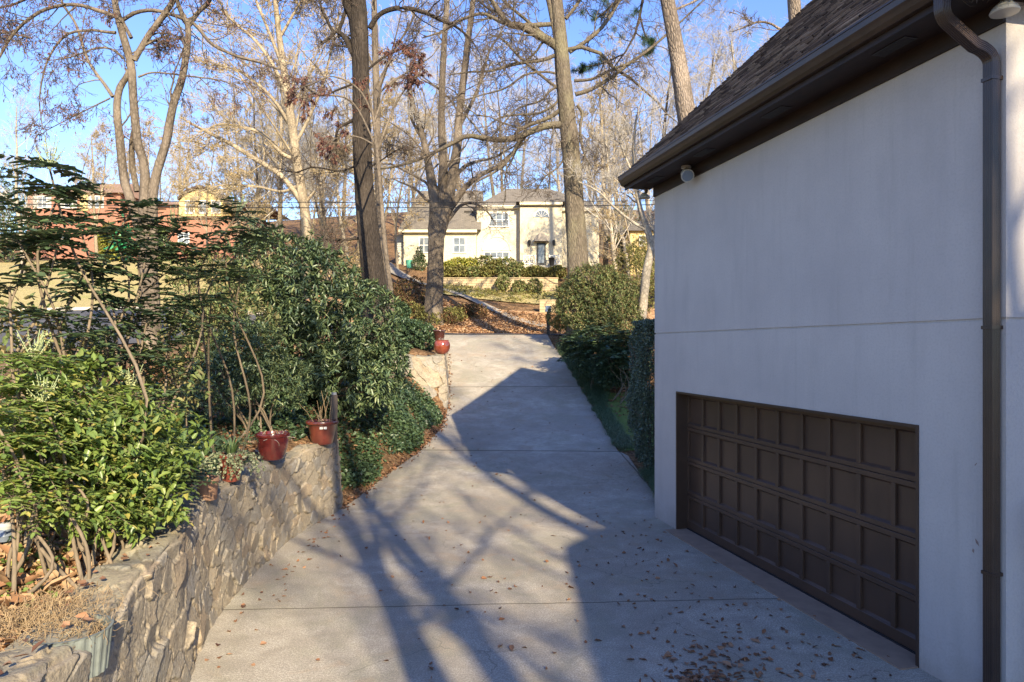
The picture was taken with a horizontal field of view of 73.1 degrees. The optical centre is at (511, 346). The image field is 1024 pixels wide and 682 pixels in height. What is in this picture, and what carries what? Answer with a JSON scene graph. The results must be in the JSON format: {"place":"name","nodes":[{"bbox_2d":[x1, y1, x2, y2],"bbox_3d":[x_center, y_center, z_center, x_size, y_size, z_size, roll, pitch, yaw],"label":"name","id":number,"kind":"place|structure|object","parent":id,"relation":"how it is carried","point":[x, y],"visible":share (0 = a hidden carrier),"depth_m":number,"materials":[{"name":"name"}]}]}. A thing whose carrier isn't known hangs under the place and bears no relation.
{"place":"outdoors","nodes":[
{"label":"outdoors","id":0,"kind":"place"},
{"bbox_2d":[0,259,358,311],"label":"lawn","id":1,"kind":"structure","parent":0,"point":[26,290],"depth_m":43.93,"materials":[{"name":"beige plant"}]},
{"bbox_2d":[0,145,44,262],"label":"tree","id":2,"kind":"object","parent":1,"relation":"on","point":[4,259],"visible":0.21,"depth_m":61.90,"materials":[{"name":"green plant"}]},
{"bbox_2d":[0,310,564,350],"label":"street","id":3,"kind":"structure","parent":0,"point":[85,314],"depth_m":29.12,"materials":[{"name":"grey asphalt"}]},
{"bbox_2d":[0,209,654,661],"bbox_3d":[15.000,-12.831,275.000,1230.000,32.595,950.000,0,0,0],"label":"ground","id":4,"kind":"structure","parent":0,"point":[350,231],"depth_m":24.15,"materials":[{"name":"brown soil"}]},
{"bbox_2d":[0,72,56,272],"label":"bare tree","id":5,"kind":"object","parent":4,"relation":"on","point":[16,155],"visible":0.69,"depth_m":50.48,"materials":[{"name":"brown plant"}]},
{"bbox_2d":[0,534,75,607],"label":"ivy ground cover","id":6,"kind":"object","parent":4,"relation":"on","point":[66,549],"visible":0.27,"depth_m":5.04,"materials":[{"name":"green plant"}]},
{"bbox_2d":[0,406,90,592],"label":"mahonia shrub","id":7,"kind":"object","parent":4,"relation":"on","point":[31,493],"visible":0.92,"depth_m":4.75,"materials":[{"name":"green plant"}]},
{"bbox_2d":[0,329,107,569],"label":"mahonia shrub","id":8,"kind":"object","parent":4,"relation":"on","point":[33,359],"visible":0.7,"depth_m":5.24,"materials":[{"name":"green plant"}]},
{"bbox_2d":[0,374,115,593],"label":"mahonia shrub","id":9,"kind":"object","parent":4,"relation":"on","point":[60,437],"visible":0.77,"depth_m":4.96,"materials":[{"name":"green plant"}]},
{"bbox_2d":[0,273,130,543],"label":"mahonia shrub","id":10,"kind":"object","parent":4,"relation":"on","point":[21,280],"visible":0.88,"depth_m":5.92,"materials":[{"name":"green plant"}]},
{"bbox_2d":[14,609,123,679],"bbox_3d":[-2.662,1.786,4.153,0.560,0.334,0.518,0,0,-39],"label":"metal planter","id":11,"kind":"object","parent":4,"relation":"on","point":[97,644],"visible":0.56,"depth_m":4.10,"materials":[{"name":"metal"}]},
{"bbox_2d":[0,131,147,530],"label":"mahonia shrub","id":12,"kind":"object","parent":4,"relation":"on","point":[49,239],"visible":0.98,"depth_m":6.30,"materials":[{"name":"green plant"}]},
{"bbox_2d":[0,562,166,651],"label":"dead straw","id":13,"kind":"object","parent":4,"relation":"on","point":[36,615],"visible":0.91,"depth_m":4.30,"materials":[{"name":"beige plant"}]},
{"bbox_2d":[17,414,156,575],"bbox_3d":[-3.288,1.183,5.404,0.841,1.294,1.197,0,0,0],"label":"mahonia shrub","id":14,"kind":"object","parent":4,"relation":"on","point":[115,507],"visible":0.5,"depth_m":5.31,"materials":[{"name":"green plant"}]},
{"bbox_2d":[62,115,131,262],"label":"bare tree","id":15,"kind":"object","parent":4,"relation":"on","point":[100,148],"visible":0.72,"depth_m":57.07,"materials":[{"name":"beige plant"}]},
{"bbox_2d":[0,277,213,462],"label":"holly leaved shrub","id":16,"kind":"object","parent":4,"relation":"on","point":[198,377],"visible":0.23,"depth_m":7.49,"materials":[{"name":"green plant"}]},
{"bbox_2d":[0,345,217,553],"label":"holly leaved shrub","id":17,"kind":"object","parent":4,"relation":"on","point":[152,447],"visible":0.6,"depth_m":5.71,"materials":[{"name":"green plant"}]},
{"bbox_2d":[0,440,220,651],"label":"leaf litter","id":18,"kind":"object","parent":4,"relation":"on","point":[56,578],"visible":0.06,"depth_m":4.96,"materials":[{"name":"brown plant"}]},
{"bbox_2d":[55,190,185,484],"bbox_3d":[-4.061,0.041,7.279,0.939,3.314,1.625,0,0,0],"label":"mahonia shrub","id":19,"kind":"object","parent":4,"relation":"on","point":[133,250],"visible":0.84,"depth_m":7.26,"materials":[{"name":"green plant"}]},
{"bbox_2d":[66,295,195,453],"bbox_3d":[-3.896,0.607,6.916,1.074,2.249,1.681,0,0,0],"label":"mahonia shrub","id":20,"kind":"object","parent":4,"relation":"on","point":[153,352],"visible":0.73,"depth_m":7.08,"materials":[{"name":"green plant"}]},
{"bbox_2d":[73,365,194,539],"bbox_3d":[-3.487,0.994,6.127,1.191,1.667,1.046,0,0,0],"label":"mahonia shrub","id":21,"kind":"object","parent":4,"relation":"on","point":[133,387],"visible":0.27,"depth_m":6.16,"materials":[{"name":"green plant"}]},
{"bbox_2d":[114,104,175,184],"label":"bare tree","id":22,"kind":"object","parent":4,"relation":"on","point":[147,130],"visible":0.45,"depth_m":97.92,"materials":[{"name":"beige plant"}]},
{"bbox_2d":[0,0,294,351],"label":"bare tree","id":23,"kind":"object","parent":4,"relation":"on","point":[146,187],"visible":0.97,"depth_m":19.95,"materials":[{"name":"brown plant"}]},
{"bbox_2d":[0,377,309,481],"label":"ivy ground cover","id":24,"kind":"object","parent":4,"relation":"on","point":[280,420],"visible":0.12,"depth_m":11.44,"materials":[{"name":"green plant"}]},
{"bbox_2d":[23,184,289,258],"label":"house","id":25,"kind":"structure","parent":4,"relation":"on","point":[90,242],"depth_m":70.00,"materials":[{"name":"red brick"}]},
{"bbox_2d":[87,206,236,483],"bbox_3d":[-3.932,0.062,7.797,1.350,3.316,1.230,0,0,0],"label":"mahonia shrub","id":26,"kind":"object","parent":4,"relation":"on","point":[188,276],"visible":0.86,"depth_m":7.74,"materials":[{"name":"green plant"}]},
{"bbox_2d":[0,439,342,681],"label":"stone retaining wall","id":27,"kind":"structure","parent":4,"relation":"on","point":[223,550],"depth_m":6.27,"materials":[{"name":"grey stone"}]},
{"bbox_2d":[0,442,312,674],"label":"fallen leaves","id":28,"kind":"object","parent":27,"relation":"on","point":[86,617],"visible":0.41,"depth_m":4.19,"materials":[{"name":"brown plant"}]},
{"bbox_2d":[195,475,219,500],"bbox_3d":[-3.261,1.518,7.400,0.242,0.240,0.242,0,0,0],"label":"plant pot","id":29,"kind":"object","parent":27,"relation":"on","point":[207,492],"visible":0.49,"depth_m":7.32,"materials":[{"name":"ceramic"}]},
{"bbox_2d":[195,435,266,481],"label":"plant","id":30,"kind":"object","parent":27,"relation":"on","point":[231,457],"visible":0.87,"depth_m":8.20,"materials":[{"name":"green plant"}]},
{"bbox_2d":[250,426,294,460],"bbox_3d":[-3.438,1.374,9.902,0.501,0.479,0.516,0,0,-42],"label":"plant pot","id":31,"kind":"object","parent":27,"relation":"on","point":[272,445],"visible":0.98,"depth_m":9.74,"materials":[{"name":"red ceramic"}]},
{"bbox_2d":[300,391,338,444],"bbox_3d":[-3.267,1.222,11.783,0.561,0.905,0.794,0,0,0],"label":"plant pot","id":32,"kind":"object","parent":27,"relation":"on","point":[321,431],"visible":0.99,"depth_m":11.73,"materials":[{"name":"red ceramic"}]},
{"bbox_2d":[133,388,222,503],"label":"mahonia shrub","id":33,"kind":"object","parent":4,"relation":"on","point":[198,475],"visible":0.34,"depth_m":6.86,"materials":[{"name":"green plant"}]},
{"bbox_2d":[154,93,207,185],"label":"bare tree","id":34,"kind":"object","parent":4,"relation":"on","point":[183,123],"visible":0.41,"depth_m":116.18,"materials":[{"name":"beige plant"}]},
{"bbox_2d":[165,114,245,268],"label":"bare tree","id":35,"kind":"object","parent":4,"relation":"on","point":[200,178],"visible":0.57,"depth_m":54.27,"materials":[{"name":"beige plant"}]},
{"bbox_2d":[0,344,410,457],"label":"leaf litter","id":36,"kind":"object","parent":4,"relation":"on","point":[225,427],"visible":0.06,"depth_m":12.10,"materials":[{"name":"brown plant"}]},
{"bbox_2d":[151,245,284,393],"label":"evergreen shrub","id":37,"kind":"object","parent":4,"relation":"on","point":[216,308],"visible":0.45,"depth_m":12.51,"materials":[{"name":"green plant"}]},
{"bbox_2d":[164,194,285,469],"bbox_3d":[-3.506,-0.087,8.656,1.312,3.510,1.843,0,0,0],"label":"mahonia shrub","id":38,"kind":"object","parent":4,"relation":"on","point":[233,267],"visible":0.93,"depth_m":8.41,"materials":[{"name":"green plant"}]},
{"bbox_2d":[175,132,292,268],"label":"bare tree","id":39,"kind":"object","parent":4,"relation":"on","point":[236,192],"visible":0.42,"depth_m":47.95,"materials":[{"name":"beige plant"}]},
{"bbox_2d":[187,51,285,198],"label":"bare tree","id":40,"kind":"object","parent":4,"relation":"on","point":[225,118],"visible":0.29,"depth_m":85.68,"materials":[{"name":"brown plant"}]},
{"bbox_2d":[172,315,316,430],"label":"evergreen shrub","id":41,"kind":"object","parent":4,"relation":"on","point":[218,371],"visible":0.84,"depth_m":11.33,"materials":[{"name":"green plant"}]},
{"bbox_2d":[200,54,306,272],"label":"bare tree","id":42,"kind":"object","parent":4,"relation":"on","point":[256,151],"visible":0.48,"depth_m":52.01,"materials":[{"name":"brown plant"}]},
{"bbox_2d":[228,86,288,217],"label":"bare tree","id":43,"kind":"object","parent":4,"relation":"on","point":[261,168],"visible":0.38,"depth_m":57.62,"materials":[{"name":"brown plant"}]},
{"bbox_2d":[142,0,379,298],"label":"bare tree","id":44,"kind":"object","parent":4,"relation":"on","point":[300,194],"visible":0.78,"depth_m":43.88,"materials":[{"name":"beige plant"}]},
{"bbox_2d":[226,85,312,253],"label":"bare tree","id":45,"kind":"object","parent":4,"relation":"on","point":[285,216],"visible":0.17,"depth_m":65.79,"materials":[{"name":"beige plant"}]},
{"bbox_2d":[216,34,329,246],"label":"bare tree","id":46,"kind":"object","parent":4,"relation":"on","point":[280,212],"visible":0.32,"depth_m":59.74,"materials":[{"name":"beige plant"}]},
{"bbox_2d":[237,28,324,248],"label":"bare tree","id":47,"kind":"object","parent":4,"relation":"on","point":[280,92],"visible":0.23,"depth_m":61.76,"materials":[{"name":"brown plant"}]},
{"bbox_2d":[267,57,343,270],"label":"bare tree","id":48,"kind":"object","parent":4,"relation":"on","point":[320,209],"visible":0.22,"depth_m":55.83,"materials":[{"name":"brown plant"}]},
{"bbox_2d":[273,96,345,280],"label":"bare tree","id":49,"kind":"object","parent":4,"relation":"on","point":[311,180],"visible":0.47,"depth_m":46.34,"materials":[{"name":"brown plant"}]},
{"bbox_2d":[208,224,415,417],"bbox_3d":[-4.319,-0.631,14.753,4.618,4.164,3.612,0,0,0],"label":"rhododendron","id":50,"kind":"object","parent":4,"relation":"on","point":[302,321],"visible":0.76,"depth_m":14.20,"materials":[{"name":"green plant"}]},
{"bbox_2d":[197,339,443,489],"bbox_3d":[-3.934,1.182,18.095,3.908,3.404,10.964,0,0,0],"label":"ivy ground cover","id":51,"kind":"object","parent":4,"relation":"on","point":[427,408],"visible":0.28,"depth_m":15.61,"materials":[{"name":"green plant"}]},
{"bbox_2d":[261,103,383,264],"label":"bare tree","id":52,"kind":"object","parent":4,"relation":"on","point":[347,193],"visible":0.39,"depth_m":49.72,"materials":[{"name":"beige plant"}]},
{"bbox_2d":[282,112,374,263],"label":"bare tree","id":53,"kind":"object","parent":4,"relation":"on","point":[339,219],"visible":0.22,"depth_m":53.30,"materials":[{"name":"brown plant"}]},
{"bbox_2d":[299,0,401,255],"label":"bare tree","id":54,"kind":"object","parent":4,"relation":"on","point":[344,183],"visible":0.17,"depth_m":60.66,"materials":[{"name":"brown plant"}]},
{"bbox_2d":[282,38,431,377],"bbox_3d":[-4.683,-3.974,20.980,4.588,10.774,1.809,0,0,0],"label":"bare tree","id":55,"kind":"object","parent":4,"relation":"on","point":[409,77],"visible":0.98,"depth_m":20.97,"materials":[{"name":"brown plant"}]},
{"bbox_2d":[316,27,400,259],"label":"bare tree","id":56,"kind":"object","parent":4,"relation":"on","point":[371,116],"visible":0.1,"depth_m":65.72,"materials":[{"name":"beige plant"}]},
{"bbox_2d":[279,0,474,282],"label":"bare tree","id":57,"kind":"object","parent":4,"relation":"on","point":[375,75],"visible":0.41,"depth_m":34.85,"materials":[{"name":"brown plant"}]},
{"bbox_2d":[249,0,512,328],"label":"bare tree","id":58,"kind":"object","parent":4,"relation":"on","point":[356,45],"visible":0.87,"depth_m":23.81,"materials":[{"name":"brown plant"}]},
{"bbox_2d":[348,71,420,221],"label":"bare tree","id":59,"kind":"object","parent":4,"relation":"on","point":[391,101],"visible":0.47,"depth_m":52.03,"materials":[{"name":"beige plant"}]},
{"bbox_2d":[348,297,435,350],"bbox_3d":[-4.142,-0.584,24.326,3.258,2.880,5.374,0,0,0],"label":"ivy mound","id":60,"kind":"object","parent":4,"relation":"on","point":[419,333],"visible":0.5,"depth_m":24.33,"materials":[{"name":"green plant"}]},
{"bbox_2d":[341,353,454,508],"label":"fallen leaves","id":61,"kind":"object","parent":4,"relation":"on","point":[412,453],"visible":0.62,"depth_m":16.43,"materials":[{"name":"brown plant"}]},
{"bbox_2d":[372,96,438,268],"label":"bare tree","id":62,"kind":"object","parent":4,"relation":"on","point":[396,217],"visible":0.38,"depth_m":62.31,"materials":[{"name":"beige plant"}]},
{"bbox_2d":[379,353,449,409],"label":"stone retaining wall","id":63,"kind":"structure","parent":4,"relation":"on","point":[430,373],"depth_m":21.92,"materials":[{"name":"beige stone"}]},
{"bbox_2d":[369,1,474,197],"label":"bare tree","id":64,"kind":"object","parent":4,"relation":"on","point":[432,102],"visible":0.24,"depth_m":94.64,"materials":[{"name":"brown plant"}]},
{"bbox_2d":[328,0,552,325],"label":"bare tree","id":65,"kind":"object","parent":4,"relation":"on","point":[441,218],"visible":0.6,"depth_m":41.78,"materials":[{"name":"grey plant"}]},
{"bbox_2d":[409,53,480,190],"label":"bare tree","id":66,"kind":"object","parent":4,"relation":"on","point":[451,118],"visible":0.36,"depth_m":97.92,"materials":[{"name":"brown plant"}]},
{"bbox_2d":[433,20,525,195],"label":"bare tree","id":67,"kind":"object","parent":4,"relation":"on","point":[492,184],"visible":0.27,"depth_m":114.13,"materials":[{"name":"brown plant"}]},
{"bbox_2d":[306,295,654,333],"bbox_3d":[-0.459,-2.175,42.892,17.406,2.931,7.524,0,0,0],"label":"leaf litter","id":68,"kind":"object","parent":4,"relation":"on","point":[523,327],"visible":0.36,"depth_m":42.39,"materials":[{"name":"brown plant"}]},
{"bbox_2d":[448,40,545,191],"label":"bare tree","id":69,"kind":"object","parent":4,"relation":"on","point":[498,96],"visible":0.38,"depth_m":100.96,"materials":[{"name":"brown plant"}]},
{"bbox_2d":[397,189,601,267],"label":"house","id":70,"kind":"structure","parent":4,"relation":"on","point":[534,236],"depth_m":64.56,"materials":[{"name":"beige paint"}]},
{"bbox_2d":[443,277,557,291],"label":"garden wall","id":71,"kind":"structure","parent":4,"relation":"on","point":[549,283],"depth_m":56.47,"materials":[{"name":"beige stone"}]},
{"bbox_2d":[481,8,570,188],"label":"bare tree","id":72,"kind":"object","parent":4,"relation":"on","point":[530,85],"visible":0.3,"depth_m":113.45,"materials":[{"name":"brown plant"}]},
{"bbox_2d":[372,0,721,337],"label":"bare tree","id":73,"kind":"object","parent":4,"relation":"on","point":[575,221],"visible":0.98,"depth_m":30.88,"materials":[{"name":"brown plant"}]},
{"bbox_2d":[511,97,585,191],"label":"bare tree","id":74,"kind":"object","parent":4,"relation":"on","point":[554,156],"visible":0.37,"depth_m":80.58,"materials":[{"name":"brown plant"}]},
{"bbox_2d":[555,319,611,361],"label":"mahonia shrub","id":75,"kind":"object","parent":4,"relation":"on","point":[569,339],"visible":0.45,"depth_m":25.71,"materials":[{"name":"green plant"}]},
{"bbox_2d":[554,341,633,451],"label":"border grass","id":76,"kind":"structure","parent":4,"relation":"on","point":[612,427],"depth_m":21.84,"materials":[{"name":"green plant"}]},
{"bbox_2d":[565,322,626,389],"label":"mahonia shrub","id":77,"kind":"object","parent":4,"relation":"on","point":[595,329],"visible":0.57,"depth_m":23.84,"materials":[{"name":"green plant"}]},
{"bbox_2d":[545,86,647,221],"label":"bare tree","id":78,"kind":"object","parent":4,"relation":"on","point":[593,107],"visible":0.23,"depth_m":72.14,"materials":[{"name":"beige plant"}]},
{"bbox_2d":[553,261,643,340],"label":"laceleaf bush","id":79,"kind":"object","parent":4,"relation":"on","point":[594,305],"visible":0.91,"depth_m":28.53,"materials":[{"name":"green plant"}]},
{"bbox_2d":[555,23,650,266],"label":"bare tree","id":80,"kind":"object","parent":4,"relation":"on","point":[606,243],"visible":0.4,"depth_m":69.77,"materials":[{"name":"beige plant"}]},
{"bbox_2d":[556,77,650,302],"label":"bare tree","id":81,"kind":"object","parent":4,"relation":"on","point":[612,239],"visible":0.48,"depth_m":50.56,"materials":[{"name":"brown plant"}]},
{"bbox_2d":[561,333,653,389],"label":"evergreen shrub","id":82,"kind":"object","parent":4,"relation":"on","point":[598,373],"visible":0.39,"depth_m":23.42,"materials":[{"name":"green plant"}]},
{"bbox_2d":[563,130,651,277],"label":"bare tree","id":83,"kind":"object","parent":4,"relation":"on","point":[622,231],"visible":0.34,"depth_m":56.86,"materials":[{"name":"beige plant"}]},
{"bbox_2d":[554,66,674,338],"bbox_3d":[5.374,-5.998,30.427,4.958,12.334,5.640,0,0,40],"label":"bare tree","id":84,"kind":"object","parent":4,"relation":"on","point":[646,270],"visible":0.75,"depth_m":29.92,"materials":[{"name":"beige plant"}]},
{"bbox_2d":[585,326,654,403],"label":"mahonia shrub","id":85,"kind":"object","parent":4,"relation":"on","point":[614,356],"visible":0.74,"depth_m":22.32,"materials":[{"name":"green plant"}]},
{"bbox_2d":[586,154,654,281],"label":"bare tree","id":86,"kind":"object","parent":4,"relation":"on","point":[608,214],"visible":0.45,"depth_m":43.72,"materials":[{"name":"beige plant"}]},
{"bbox_2d":[570,0,686,77],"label":"pine tree","id":87,"kind":"object","parent":4,"relation":"on","point":[587,67],"visible":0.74,"depth_m":33.96,"materials":[{"name":"green plant"}]},
{"bbox_2d":[608,232,654,319],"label":"thicket shrub","id":88,"kind":"object","parent":4,"relation":"on","point":[637,260],"visible":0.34,"depth_m":34.85,"materials":[{"name":"green plant"}]},
{"bbox_2d":[619,318,655,467],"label":"clipped hedge","id":89,"kind":"object","parent":4,"relation":"on","point":[640,400],"visible":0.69,"depth_m":15.12,"materials":[{"name":"green plant"}]},
{"bbox_2d":[591,0,729,156],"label":"bare tree","id":90,"kind":"object","parent":4,"relation":"on","point":[667,98],"visible":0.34,"depth_m":46.29,"materials":[{"name":"brown plant"}]},
{"bbox_2d":[609,0,745,150],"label":"bare tree","id":91,"kind":"object","parent":4,"relation":"on","point":[668,74],"visible":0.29,"depth_m":51.95,"materials":[{"name":"brown plant"}]},
{"bbox_2d":[660,0,697,122],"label":"pine tree","id":92,"kind":"object","parent":4,"relation":"on","point":[684,98],"visible":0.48,"depth_m":26.74,"materials":[{"name":"brown plant"}]},
{"bbox_2d":[662,7,753,108],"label":"bare tree","id":93,"kind":"object","parent":4,"relation":"on","point":[733,52],"visible":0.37,"depth_m":45.79,"materials":[{"name":"brown plant"}]},
{"bbox_2d":[690,2,752,104],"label":"bare tree","id":94,"kind":"object","parent":4,"relation":"on","point":[719,49],"visible":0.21,"depth_m":111.53,"materials":[{"name":"brown plant"}]},
{"bbox_2d":[728,0,800,37],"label":"pine tree","id":95,"kind":"object","parent":4,"relation":"on","point":[794,7],"visible":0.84,"depth_m":29.86,"materials":[{"name":"brown plant"}]},
{"bbox_2d":[617,0,1023,681],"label":"garage house","id":96,"kind":"structure","parent":4,"relation":"on","point":[839,332],"depth_m":7.02,"materials":[{"name":"paint"}]},
{"bbox_2d":[687,395,914,653],"bbox_3d":[3.342,1.830,8.674,0.072,2.162,4.797,0,0,-13],"label":"garage door","id":97,"kind":"structure","parent":96,"relation":"in","point":[823,505],"depth_m":7.98,"materials":[{"name":"brown paint"}]},
{"bbox_2d":[989,0,1020,18],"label":"security light","id":98,"kind":"object","parent":96,"relation":"attached to","point":[1003,9],"visible":1,"depth_m":5.25,"materials":[{"name":"white paint"}]},
{"bbox_2d":[16,203,654,207],"bbox_3d":[-10.333,-7.358,35.998,36.668,0.329,0.043,0,0,0],"label":"power line","id":99,"kind":"object","parent":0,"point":[352,207],"visible":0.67,"depth_m":35.98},
{"bbox_2d":[0,0,811,232],"label":"sky","id":100,"kind":"structure","parent":0,"point":[138,25],"materials":[{"name":"blue"}]},
{"bbox_2d":[390,262,550,326],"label":"path","id":101,"kind":"structure","parent":0,"point":[394,269],"depth_m":48.92,"materials":[{"name":"concrete"}]},
{"bbox_2d":[443,282,622,304],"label":"ground cover","id":102,"kind":"object","parent":0,"point":[497,292],"visible":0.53,"depth_m":52.07,"materials":[{"name":"green plant"}]},
{"bbox_2d":[190,335,942,681],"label":"driveway","id":103,"kind":"structure","parent":0,"point":[354,613],"depth_m":8.53,"materials":[{"name":"concrete"}]},
{"bbox_2d":[205,355,891,681],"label":"fallen leaves","id":104,"kind":"object","parent":103,"relation":"on","point":[685,672],"visible":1,"depth_m":6.54,"materials":[{"name":"brown plant"}]},
{"bbox_2d":[599,392,654,450],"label":"lawn","id":105,"kind":"structure","parent":0,"point":[623,419],"depth_m":21.36,"materials":[{"name":"green plant"}]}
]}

